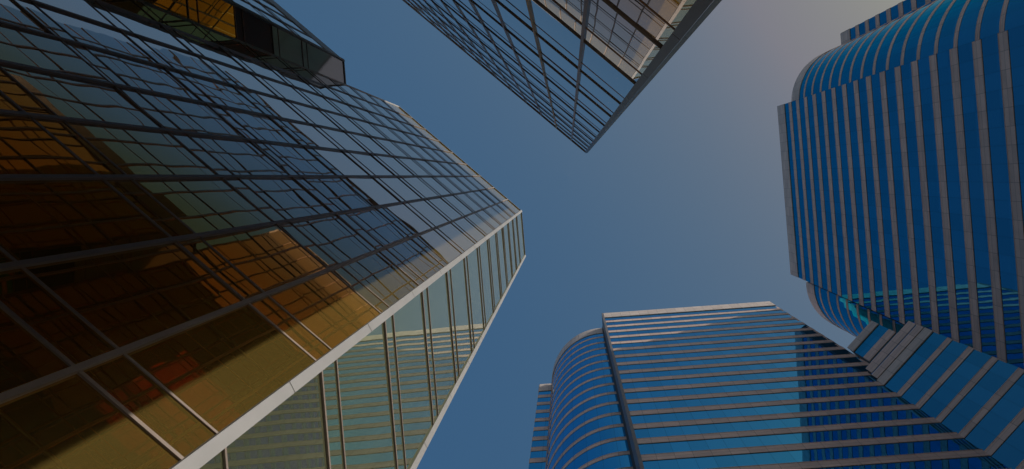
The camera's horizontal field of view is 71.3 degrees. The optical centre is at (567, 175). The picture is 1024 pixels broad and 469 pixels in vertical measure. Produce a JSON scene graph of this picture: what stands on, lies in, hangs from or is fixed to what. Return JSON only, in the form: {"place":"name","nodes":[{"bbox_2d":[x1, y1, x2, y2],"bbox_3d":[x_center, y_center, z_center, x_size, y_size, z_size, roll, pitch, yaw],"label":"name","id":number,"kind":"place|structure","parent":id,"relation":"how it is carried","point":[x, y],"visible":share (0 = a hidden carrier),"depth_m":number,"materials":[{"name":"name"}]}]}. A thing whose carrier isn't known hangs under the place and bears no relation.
{"place":"outdoors","nodes":[
{"label":"outdoors","id":0,"kind":"place"},
{"bbox_2d":[0,0,525,468],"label":"gold glass tower","id":1,"kind":"structure","parent":0,"point":[248,234],"depth_m":12.18,"materials":[{"name":"metal"}]},
{"bbox_2d":[0,94,19,110],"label":"window","id":2,"kind":"structure","parent":1,"relation":"in","point":[4,103],"depth_m":10.12,"materials":[{"name":"brown glass"}]},
{"bbox_2d":[0,0,49,33],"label":"window","id":3,"kind":"structure","parent":1,"relation":"in","point":[10,12],"depth_m":13.37,"materials":[{"name":"blue glass"}]},
{"bbox_2d":[0,308,68,392],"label":"window","id":4,"kind":"structure","parent":1,"relation":"in","point":[24,359],"depth_m":6.41,"materials":[{"name":"brown glass"}]},
{"bbox_2d":[0,114,94,173],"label":"window","id":5,"kind":"structure","parent":1,"relation":"in","point":[25,148],"depth_m":9.62,"materials":[{"name":"gold glass"}]},
{"bbox_2d":[0,25,106,80],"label":"window","id":6,"kind":"structure","parent":1,"relation":"in","point":[16,45],"depth_m":12.67,"materials":[{"name":"blue glass"}]},
{"bbox_2d":[36,0,113,25],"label":"window","id":7,"kind":"structure","parent":1,"relation":"in","point":[81,7],"depth_m":16.52,"materials":[{"name":"blue glass"}]},
{"bbox_2d":[0,64,160,127],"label":"window","id":8,"kind":"structure","parent":1,"relation":"in","point":[67,97],"depth_m":12.16,"materials":[{"name":"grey glass"}]},
{"bbox_2d":[0,180,167,259],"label":"window","id":9,"kind":"structure","parent":1,"relation":"in","point":[39,218],"depth_m":8.78,"materials":[{"name":"brown glass"}]},
{"bbox_2d":[0,374,178,468],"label":"window","id":10,"kind":"structure","parent":1,"relation":"in","point":[66,423],"depth_m":6.11,"materials":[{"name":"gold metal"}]},
{"bbox_2d":[36,4,156,62],"bbox_3d":[-10.425,-3.107,15.940,1.384,2.880,0.002,40,-90,0],"label":"window","id":11,"kind":"structure","parent":1,"relation":"in","point":[87,32],"depth_m":15.78,"materials":[{"name":"blue glass"}]},
{"bbox_2d":[101,0,154,20],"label":"window","id":12,"kind":"structure","parent":1,"relation":"in","point":[128,5],"depth_m":20.12,"materials":[{"name":"black glass"}]},
{"bbox_2d":[26,243,241,346],"bbox_3d":[-5.160,1.383,8.820,1.384,2.880,0.011,40,-90,0],"label":"window","id":13,"kind":"structure","parent":1,"relation":"in","point":[130,296],"depth_m":8.49,"materials":[{"name":"brown glass"}]},
{"bbox_2d":[67,122,215,174],"bbox_3d":[-7.266,-0.413,12.380,1.384,2.880,0.002,41,-90,0],"label":"window","id":14,"kind":"structure","parent":1,"relation":"in","point":[135,151],"depth_m":12.17,"materials":[{"name":"green glass"}]},
{"bbox_2d":[86,47,199,99],"bbox_3d":[-9.372,-2.209,15.940,1.384,2.880,0.011,41,-90,0],"label":"window","id":15,"kind":"structure","parent":1,"relation":"in","point":[138,74],"depth_m":15.76,"materials":[{"name":"blue glass"}]},
{"bbox_2d":[99,2,189,50],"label":"window","id":16,"kind":"structure","parent":1,"relation":"in","point":[140,26],"depth_m":19.36,"materials":[{"name":"blue glass"}]},
{"bbox_2d":[144,0,187,17],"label":"window","id":17,"kind":"structure","parent":1,"relation":"in","point":[179,7],"depth_m":23.65,"materials":[{"name":"gold glass"}]},
{"bbox_2d":[145,4,213,42],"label":"window","id":18,"kind":"structure","parent":1,"relation":"in","point":[173,21],"depth_m":22.99,"materials":[{"name":"green glass"}]},
{"bbox_2d":[141,38,227,82],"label":"window","id":19,"kind":"structure","parent":1,"relation":"in","point":[181,60],"depth_m":19.39,"materials":[{"name":"blue glass"}]},
{"bbox_2d":[138,91,244,137],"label":"window","id":20,"kind":"structure","parent":1,"relation":"in","point":[189,116],"depth_m":15.78,"materials":[{"name":"blue glass"}]},
{"bbox_2d":[135,179,270,232],"bbox_3d":[-6.213,0.485,12.380,1.384,2.880,0.006,40,-90,0],"label":"window","id":21,"kind":"structure","parent":1,"relation":"in","point":[204,205],"depth_m":12.17,"materials":[{"name":"green glass"}]},
{"bbox_2d":[176,31,243,68],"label":"window","id":22,"kind":"structure","parent":1,"relation":"in","point":[208,50],"depth_m":22.93,"materials":[{"name":"blue glass"}]},
{"bbox_2d":[198,0,235,37],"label":"window","id":23,"kind":"structure","parent":1,"relation":"in","point":[218,15],"depth_m":26.70,"materials":[{"name":"gold glass"}]},
{"bbox_2d":[128,305,314,431],"bbox_3d":[-4.106,2.281,8.820,1.384,2.880,0.016,40,-90,0],"label":"window","id":24,"kind":"structure","parent":1,"relation":"in","point":[222,366],"depth_m":8.51,"materials":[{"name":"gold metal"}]},
{"bbox_2d":[182,73,262,112],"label":"window","id":25,"kind":"structure","parent":1,"relation":"in","point":[222,94],"depth_m":19.38,"materials":[{"name":"blue glass"}]},
{"bbox_2d":[204,28,258,59],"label":"window","id":26,"kind":"structure","parent":1,"relation":"in","point":[229,43],"depth_m":26.55,"materials":[{"name":"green glass"}]},
{"bbox_2d":[189,135,287,174],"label":"window","id":27,"kind":"structure","parent":1,"relation":"in","point":[240,157],"depth_m":15.78,"materials":[{"name":"blue glass"}]},
{"bbox_2d":[210,60,275,95],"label":"window","id":28,"kind":"structure","parent":1,"relation":"in","point":[242,78],"depth_m":22.96,"materials":[{"name":"blue glass"}]},
{"bbox_2d":[242,10,273,53],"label":"window","id":29,"kind":"structure","parent":1,"relation":"in","point":[258,33],"depth_m":30.11,"materials":[{"name":"black glass"}]},
{"bbox_2d":[231,51,285,82],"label":"window","id":30,"kind":"structure","parent":1,"relation":"in","point":[258,67],"depth_m":26.55,"materials":[{"name":"blue glass"}]},
{"bbox_2d":[223,108,298,143],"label":"window","id":31,"kind":"structure","parent":1,"relation":"in","point":[262,127],"depth_m":19.37,"materials":[{"name":"blue glass"}]},
{"bbox_2d":[203,225,325,291],"bbox_3d":[-5.160,1.383,12.380,1.384,2.880,0.014,40,-90,0],"label":"window","id":32,"kind":"structure","parent":1,"relation":"in","point":[268,256],"depth_m":12.18,"materials":[{"name":"gold glass"}]},
{"bbox_2d":[250,47,293,72],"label":"window","id":33,"kind":"structure","parent":1,"relation":"in","point":[272,60],"depth_m":30.15,"materials":[{"name":"black glass"}]},
{"bbox_2d":[244,89,306,121],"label":"window","id":34,"kind":"structure","parent":1,"relation":"in","point":[276,106],"depth_m":22.96,"materials":[{"name":"blue glass"}]},
{"bbox_2d":[227,374,326,468],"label":"window","id":35,"kind":"structure","parent":1,"relation":"in","point":[292,436],"depth_m":9.03,"materials":[{"name":"green glass"}]},
{"bbox_2d":[240,178,330,218],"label":"window","id":36,"kind":"structure","parent":1,"relation":"in","point":[289,198],"depth_m":15.76,"materials":[{"name":"blue glass"}]},
{"bbox_2d":[267,7,304,32],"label":"window","id":37,"kind":"structure","parent":1,"relation":"in","point":[282,18],"depth_m":37.55,"materials":[{"name":"blue glass"}]},
{"bbox_2d":[262,77,312,105],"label":"window","id":38,"kind":"structure","parent":1,"relation":"in","point":[288,92],"depth_m":26.57,"materials":[{"name":"blue glass"}]},
{"bbox_2d":[278,29,302,65],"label":"window","id":39,"kind":"structure","parent":1,"relation":"in","point":[290,46],"depth_m":33.68,"materials":[{"name":"grey glass"}]},
{"bbox_2d":[273,67,316,92],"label":"window","id":40,"kind":"structure","parent":1,"relation":"in","point":[295,80],"depth_m":30.11,"materials":[{"name":"blue glass"}]},
{"bbox_2d":[264,143,334,174],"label":"window","id":41,"kind":"structure","parent":1,"relation":"in","point":[298,158],"depth_m":19.36,"materials":[{"name":"blue glass"}]},
{"bbox_2d":[285,61,320,82],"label":"window","id":42,"kind":"structure","parent":1,"relation":"in","point":[303,72],"depth_m":33.72,"materials":[{"name":"black glass"}]},
{"bbox_2d":[279,119,338,148],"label":"window","id":43,"kind":"structure","parent":1,"relation":"in","point":[308,133],"depth_m":22.99,"materials":[{"name":"blue glass"}]},
{"bbox_2d":[291,102,339,128],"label":"window","id":44,"kind":"structure","parent":1,"relation":"in","point":[315,115],"depth_m":26.54,"materials":[{"name":"blue glass"}]},
{"bbox_2d":[299,89,341,113],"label":"window","id":45,"kind":"structure","parent":1,"relation":"in","point":[320,101],"depth_m":30.12,"materials":[{"name":"blue glass"}]},
{"bbox_2d":[306,79,342,101],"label":"window","id":46,"kind":"structure","parent":1,"relation":"in","point":[324,90],"depth_m":33.68,"materials":[{"name":"blue glass"}]},
{"bbox_2d":[271,271,379,347],"bbox_3d":[-4.106,2.281,12.380,1.384,2.880,0.017,40,-90,0],"label":"window","id":47,"kind":"structure","parent":1,"relation":"in","point":[329,308],"depth_m":12.18,"materials":[{"name":"gold glass"}]},
{"bbox_2d":[307,44,344,83],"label":"window","id":48,"kind":"structure","parent":1,"relation":"in","point":[321,62],"depth_m":38.53,"materials":[{"name":"grey glass"}]},
{"bbox_2d":[312,72,343,91],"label":"window","id":49,"kind":"structure","parent":1,"relation":"in","point":[327,81],"depth_m":37.27,"materials":[{"name":"grey glass"}]},
{"bbox_2d":[292,215,374,262],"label":"window","id":50,"kind":"structure","parent":1,"relation":"in","point":[334,236],"depth_m":15.78,"materials":[{"name":"blue glass"}]},
{"bbox_2d":[305,178,371,210],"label":"window","id":51,"kind":"structure","parent":1,"relation":"in","point":[341,194],"depth_m":19.38,"materials":[{"name":"blue glass"}]},
{"bbox_2d":[313,148,368,174],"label":"window","id":52,"kind":"structure","parent":1,"relation":"in","point":[338,159],"depth_m":22.94,"materials":[{"name":"blue glass"}]},
{"bbox_2d":[320,127,366,151],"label":"window","id":53,"kind":"structure","parent":1,"relation":"in","point":[342,138],"depth_m":26.53,"materials":[{"name":"blue glass"}]},
{"bbox_2d":[325,111,364,133],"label":"window","id":54,"kind":"structure","parent":1,"relation":"in","point":[343,121],"depth_m":30.11,"materials":[{"name":"blue glass"}]},
{"bbox_2d":[329,99,363,119],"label":"window","id":55,"kind":"structure","parent":1,"relation":"in","point":[345,108],"depth_m":33.72,"materials":[{"name":"blue glass"}]},
{"bbox_2d":[331,88,363,108],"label":"window","id":56,"kind":"structure","parent":1,"relation":"in","point":[346,97],"depth_m":37.29,"materials":[{"name":"blue glass"}]},
{"bbox_2d":[337,323,395,468],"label":"window","id":57,"kind":"structure","parent":1,"relation":"in","point":[362,370],"depth_m":12.36,"materials":[{"name":"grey glass"}]},
{"bbox_2d":[352,106,382,124],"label":"window","id":58,"kind":"structure","parent":1,"relation":"in","point":[367,115],"depth_m":37.27,"materials":[{"name":"blue glass"}]},
{"bbox_2d":[352,118,386,138],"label":"window","id":59,"kind":"structure","parent":1,"relation":"in","point":[366,126],"depth_m":33.71,"materials":[{"name":"blue glass"}]},
{"bbox_2d":[351,133,389,154],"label":"window","id":60,"kind":"structure","parent":1,"relation":"in","point":[368,142],"depth_m":30.11,"materials":[{"name":"blue glass"}]},
{"bbox_2d":[349,152,393,174],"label":"window","id":61,"kind":"structure","parent":1,"relation":"in","point":[370,162],"depth_m":26.51,"materials":[{"name":"blue glass"}]},
{"bbox_2d":[347,177,399,204],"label":"window","id":62,"kind":"structure","parent":1,"relation":"in","point":[370,186],"depth_m":22.93,"materials":[{"name":"blue glass"}]},
{"bbox_2d":[346,208,407,245],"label":"window","id":63,"kind":"structure","parent":1,"relation":"in","point":[376,224],"depth_m":19.39,"materials":[{"name":"blue glass"}]},
{"bbox_2d":[343,252,417,305],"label":"window","id":64,"kind":"structure","parent":1,"relation":"in","point":[375,271],"depth_m":15.78,"materials":[{"name":"grey glass"}]},
{"bbox_2d":[373,124,402,141],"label":"window","id":65,"kind":"structure","parent":1,"relation":"in","point":[386,131],"depth_m":37.31,"materials":[{"name":"blue glass"}]},
{"bbox_2d":[375,138,407,156],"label":"window","id":66,"kind":"structure","parent":1,"relation":"in","point":[390,146],"depth_m":33.73,"materials":[{"name":"blue glass"}]},
{"bbox_2d":[377,155,412,174],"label":"window","id":67,"kind":"structure","parent":1,"relation":"in","point":[391,162],"depth_m":30.12,"materials":[{"name":"blue glass"}]},
{"bbox_2d":[379,177,420,200],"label":"window","id":68,"kind":"structure","parent":1,"relation":"in","point":[395,183],"depth_m":26.54,"materials":[{"name":"blue glass"}]},
{"bbox_2d":[383,204,430,233],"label":"window","id":69,"kind":"structure","parent":1,"relation":"in","point":[400,212],"depth_m":22.98,"materials":[{"name":"blue glass"}]},
{"bbox_2d":[394,142,422,158],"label":"window","id":70,"kind":"structure","parent":1,"relation":"in","point":[407,149],"depth_m":37.29,"materials":[{"name":"blue glass"}]},
{"bbox_2d":[394,293,431,468],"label":"window","id":71,"kind":"structure","parent":1,"relation":"in","point":[408,320],"depth_m":15.81,"materials":[{"name":"grey glass"}]},
{"bbox_2d":[399,158,428,174],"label":"window","id":72,"kind":"structure","parent":1,"relation":"in","point":[410,163],"depth_m":33.75,"materials":[{"name":"blue glass"}]},
{"bbox_2d":[387,239,442,280],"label":"window","id":73,"kind":"structure","parent":1,"relation":"in","point":[417,259],"depth_m":19.39,"materials":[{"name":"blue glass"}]},
{"bbox_2d":[402,177,437,197],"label":"window","id":74,"kind":"structure","parent":1,"relation":"in","point":[415,182],"depth_m":30.15,"materials":[{"name":"blue glass"}]},
{"bbox_2d":[409,200,447,225],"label":"window","id":75,"kind":"structure","parent":1,"relation":"in","point":[422,206],"depth_m":26.57,"materials":[{"name":"blue glass"}]},
{"bbox_2d":[421,177,450,194],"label":"window","id":76,"kind":"structure","parent":1,"relation":"in","point":[432,182],"depth_m":33.68,"materials":[{"name":"blue glass"}]},
{"bbox_2d":[417,230,461,262],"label":"window","id":77,"kind":"structure","parent":1,"relation":"in","point":[432,239],"depth_m":22.98,"materials":[{"name":"grey glass"}]},
{"bbox_2d":[428,273,454,411],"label":"window","id":78,"kind":"structure","parent":1,"relation":"in","point":[438,292],"depth_m":19.41,"materials":[{"name":"grey glass"}]},
{"bbox_2d":[428,198,461,219],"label":"window","id":79,"kind":"structure","parent":1,"relation":"in","point":[441,204],"depth_m":30.13,"materials":[{"name":"blue glass"}]},
{"bbox_2d":[439,223,474,250],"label":"window","id":80,"kind":"structure","parent":1,"relation":"in","point":[450,230],"depth_m":26.56,"materials":[{"name":"grey glass"}]},
{"bbox_2d":[444,195,471,214],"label":"window","id":81,"kind":"structure","parent":1,"relation":"in","point":[453,200],"depth_m":33.68,"materials":[{"name":"blue glass"}]},
{"bbox_2d":[451,259,471,372],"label":"window","id":82,"kind":"structure","parent":1,"relation":"in","point":[457,271],"depth_m":23.02,"materials":[{"name":"grey glass"}]},
{"bbox_2d":[454,218,484,241],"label":"window","id":83,"kind":"structure","parent":1,"relation":"in","point":[463,223],"depth_m":30.12,"materials":[{"name":"grey glass"}]},
{"bbox_2d":[467,248,483,345],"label":"window","id":84,"kind":"structure","parent":1,"relation":"in","point":[473,267],"depth_m":26.61,"materials":[{"name":"grey glass"}]},
{"bbox_2d":[467,213,492,233],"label":"window","id":85,"kind":"structure","parent":1,"relation":"in","point":[474,218],"depth_m":33.74,"materials":[{"name":"grey glass"}]},
{"bbox_2d":[480,240,492,324],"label":"window","id":86,"kind":"structure","parent":1,"relation":"in","point":[484,246],"depth_m":30.17,"materials":[{"name":"grey glass"}]},
{"bbox_2d":[489,234,500,308],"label":"window","id":87,"kind":"structure","parent":1,"relation":"in","point":[493,249],"depth_m":33.78,"materials":[{"name":"grey glass"}]},
{"bbox_2d":[497,228,506,294],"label":"window","id":88,"kind":"structure","parent":1,"relation":"in","point":[499,233],"depth_m":37.34,"materials":[{"name":"grey glass"}]},
{"bbox_2d":[504,213,524,284],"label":"window","id":89,"kind":"structure","parent":1,"relation":"in","point":[519,218],"depth_m":45.17,"materials":[{"name":"grey glass"}]},
{"bbox_2d":[402,0,721,152],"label":"gold glass tower","id":90,"kind":"structure","parent":0,"point":[578,73],"depth_m":18.42,"materials":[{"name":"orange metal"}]},
{"bbox_2d":[457,4,488,36],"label":"window","id":91,"kind":"structure","parent":90,"relation":"in","point":[468,16],"depth_m":27.99,"materials":[{"name":"blue glass"}]},
{"bbox_2d":[478,0,497,15],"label":"window","id":92,"kind":"structure","parent":90,"relation":"in","point":[487,3],"depth_m":20.58,"materials":[{"name":"blue glass"}]},
{"bbox_2d":[472,3,508,41],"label":"window","id":93,"kind":"structure","parent":90,"relation":"in","point":[483,16],"depth_m":23.96,"materials":[{"name":"blue glass"}]},
{"bbox_2d":[487,29,516,59],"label":"window","id":94,"kind":"structure","parent":90,"relation":"in","point":[494,38],"depth_m":28.02,"materials":[{"name":"blue glass"}]},
{"bbox_2d":[494,0,536,48],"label":"window","id":95,"kind":"structure","parent":90,"relation":"in","point":[506,17],"depth_m":19.88,"materials":[{"name":"blue glass"}]},
{"bbox_2d":[507,0,529,18],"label":"window","id":96,"kind":"structure","parent":90,"relation":"in","point":[521,5],"depth_m":16.55,"materials":[{"name":"blue glass"}]},
{"bbox_2d":[507,32,541,68],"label":"window","id":97,"kind":"structure","parent":90,"relation":"in","point":[515,42],"depth_m":23.94,"materials":[{"name":"blue glass"}]},
{"bbox_2d":[517,54,544,82],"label":"window","id":98,"kind":"structure","parent":90,"relation":"in","point":[522,61],"depth_m":28.05,"materials":[{"name":"blue glass"}]},
{"bbox_2d":[530,0,579,59],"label":"window","id":99,"kind":"structure","parent":90,"relation":"in","point":[541,18],"depth_m":15.76,"materials":[{"name":"blue glass"}]},
{"bbox_2d":[537,36,577,80],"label":"window","id":100,"kind":"structure","parent":90,"relation":"in","point":[545,49],"depth_m":19.84,"materials":[{"name":"blue glass"}]},
{"bbox_2d":[543,62,575,96],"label":"window","id":101,"kind":"structure","parent":90,"relation":"in","point":[548,70],"depth_m":23.97,"materials":[{"name":"blue glass"}]},
{"bbox_2d":[547,79,573,107],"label":"window","id":102,"kind":"structure","parent":90,"relation":"in","point":[550,85],"depth_m":28.06,"materials":[{"name":"blue glass"}]},
{"bbox_2d":[554,0,583,23],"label":"window","id":103,"kind":"structure","parent":90,"relation":"in","point":[573,7],"depth_m":12.53,"materials":[{"name":"grey glass"}]},
{"bbox_2d":[576,104,603,129],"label":"window","id":104,"kind":"structure","parent":90,"relation":"in","point":[578,108],"depth_m":28.04,"materials":[{"name":"blue glass"}]},
{"bbox_2d":[577,91,609,122],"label":"window","id":105,"kind":"structure","parent":90,"relation":"in","point":[581,97],"depth_m":23.93,"materials":[{"name":"blue glass"}]},
{"bbox_2d":[579,73,618,112],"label":"window","id":106,"kind":"structure","parent":90,"relation":"in","point":[587,84],"depth_m":19.84,"materials":[{"name":"blue glass"}]},
{"bbox_2d":[582,43,633,97],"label":"window","id":107,"kind":"structure","parent":90,"relation":"in","point":[590,58],"depth_m":15.76,"materials":[{"name":"blue glass"}]},
{"bbox_2d":[586,0,659,73],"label":"window","id":108,"kind":"structure","parent":90,"relation":"in","point":[602,20],"depth_m":11.64,"materials":[{"name":"grey glass"}]},
{"bbox_2d":[641,0,695,28],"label":"window","id":109,"kind":"structure","parent":90,"relation":"in","point":[672,12],"depth_m":8.58,"materials":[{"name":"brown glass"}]},
{"bbox_2d":[274,0,904,468],"label":"sky","id":110,"kind":"structure","parent":0,"point":[680,203],"materials":[{"name":"blue"}]},
{"bbox_2d":[529,301,1010,468],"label":"blue glass tower","id":111,"kind":"structure","parent":0,"point":[762,385],"depth_m":72.33,"materials":[{"name":"glass"}]},
{"label":"ground","id":112,"kind":"structure","parent":0,"visible":0},
{"bbox_2d":[777,0,1023,368],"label":"blue glass tower","id":113,"kind":"structure","parent":112,"relation":"on","point":[901,130],"depth_m":73.31,"materials":[{"name":"glass"}]},
{"bbox_2d":[847,321,1023,468],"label":"link building","id":114,"kind":"structure","parent":112,"relation":"on","point":[971,395],"depth_m":62.80,"materials":[{"name":"blue glass"}]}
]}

